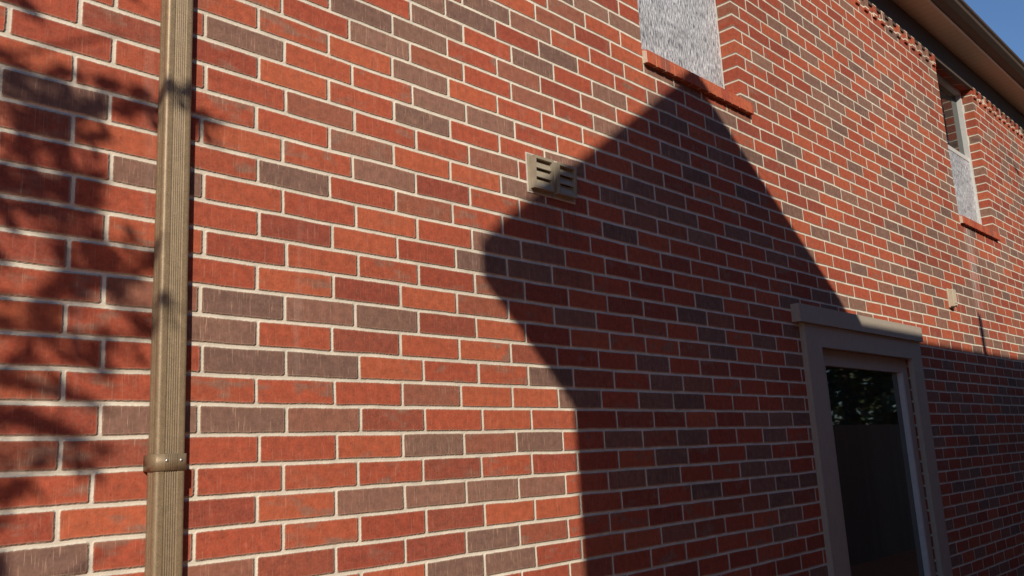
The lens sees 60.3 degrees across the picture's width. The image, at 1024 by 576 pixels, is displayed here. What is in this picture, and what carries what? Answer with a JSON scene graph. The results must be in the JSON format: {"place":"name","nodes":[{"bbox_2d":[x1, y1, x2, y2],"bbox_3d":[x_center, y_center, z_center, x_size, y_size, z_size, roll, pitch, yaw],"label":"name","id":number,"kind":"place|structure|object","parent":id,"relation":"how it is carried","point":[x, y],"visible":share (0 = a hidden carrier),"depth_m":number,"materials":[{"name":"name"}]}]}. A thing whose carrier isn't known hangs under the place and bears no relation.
{"place":"outdoors","nodes":[
{"label":"outdoors","id":0,"kind":"place"},
{"bbox_2d":[927,0,1023,91],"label":"white eave fascia","id":1,"kind":"structure","parent":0,"point":[954,24],"depth_m":7.90,"materials":[{"name":"beige wood"}]},
{"bbox_2d":[964,0,1023,61],"label":"sky","id":2,"kind":"structure","parent":0,"point":[1005,18],"materials":[{"name":"blue"}]},
{"label":"ground","id":3,"kind":"structure","parent":0,"visible":0},
{"bbox_2d":[0,0,1023,575],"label":"brick wall","id":4,"kind":"structure","parent":3,"relation":"on","point":[428,334],"depth_m":3.13,"materials":[{"name":"red brick"}]},
{"bbox_2d":[143,0,192,575],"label":"downspout","id":5,"kind":"object","parent":4,"relation":"attached to","point":[164,517],"visible":1,"depth_m":2.23,"materials":[{"name":"beige metal"}]},
{"bbox_2d":[525,152,553,197],"bbox_3d":[0.118,-0.446,3.463,0.034,0.162,0.147,-14,-15,42],"label":"air vent","id":6,"kind":"object","parent":4,"relation":"attached to","point":[540,175],"visible":1,"depth_m":3.45,"materials":[{"name":"beige plastic"}]},
{"bbox_2d":[552,161,576,203],"bbox_3d":[0.215,-0.432,3.562,0.034,0.162,0.147,-14,-15,42],"label":"air vent","id":7,"kind":"object","parent":4,"relation":"attached to","point":[565,182],"visible":0.95,"depth_m":3.56,"materials":[{"name":"beige plastic"}]},
{"bbox_2d":[637,0,724,88],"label":"screened window","id":8,"kind":"structure","parent":4,"relation":"attached to","point":[684,34],"depth_m":4.71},
{"bbox_2d":[642,50,753,115],"bbox_3d":[0.937,-1.064,4.589,0.148,0.125,1.013,-14,-15,42],"label":"window sill","id":9,"kind":"structure","parent":4,"relation":"attached to","point":[680,73],"depth_m":4.48,"materials":[{"name":"red brick"}]},
{"bbox_2d":[790,303,952,575],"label":"side door with storm glass","id":10,"kind":"structure","parent":4,"relation":"in","point":[874,515],"depth_m":5.38,"materials":[{"name":"glass"},{"name":"painted wood"},{"name":"white vinyl"}]},
{"bbox_2d":[855,0,1023,137],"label":"eave dentil bricks","id":11,"kind":"object","parent":4,"relation":"attached to","point":[890,23],"visible":1,"depth_m":7.39,"materials":[{"name":"red brick"}]},
{"bbox_2d":[868,0,1023,132],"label":"eave frieze board","id":12,"kind":"object","parent":4,"relation":"attached to","point":[949,62],"depth_m":7.93,"materials":[{"name":"beige wood"}]},
{"bbox_2d":[946,288,957,308],"bbox_3d":[3.415,0.078,6.835,0.050,0.150,0.095,-14,-15,42],"label":"wall vent","id":13,"kind":"object","parent":4,"relation":"attached to","point":[952,298],"visible":1,"depth_m":6.81,"materials":[{"name":"beige plastic"}]},
{"bbox_2d":[892,0,1023,114],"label":"eave soffit","id":14,"kind":"structure","parent":4,"relation":"attached to","point":[935,23],"depth_m":8.02,"materials":[{"name":"beige wood"}]},
{"bbox_2d":[936,73,981,224],"bbox_3d":[3.970,-1.247,7.982,0.062,1.376,0.972,-14,-15,42],"label":"window","id":15,"kind":"structure","parent":4,"relation":"attached to","point":[960,155],"depth_m":8.16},
{"bbox_2d":[932,0,1023,87],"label":"gutter","id":16,"kind":"object","parent":4,"relation":"attached to","point":[974,26],"depth_m":7.87,"materials":[{"name":"beige metal"}]},
{"bbox_2d":[959,215,999,240],"bbox_3d":[4.082,-0.541,7.811,0.148,0.125,1.038,-14,-15,42],"label":"window sill","id":17,"kind":"structure","parent":4,"relation":"attached to","point":[977,227],"depth_m":7.69,"materials":[{"name":"red brick"}]}
]}

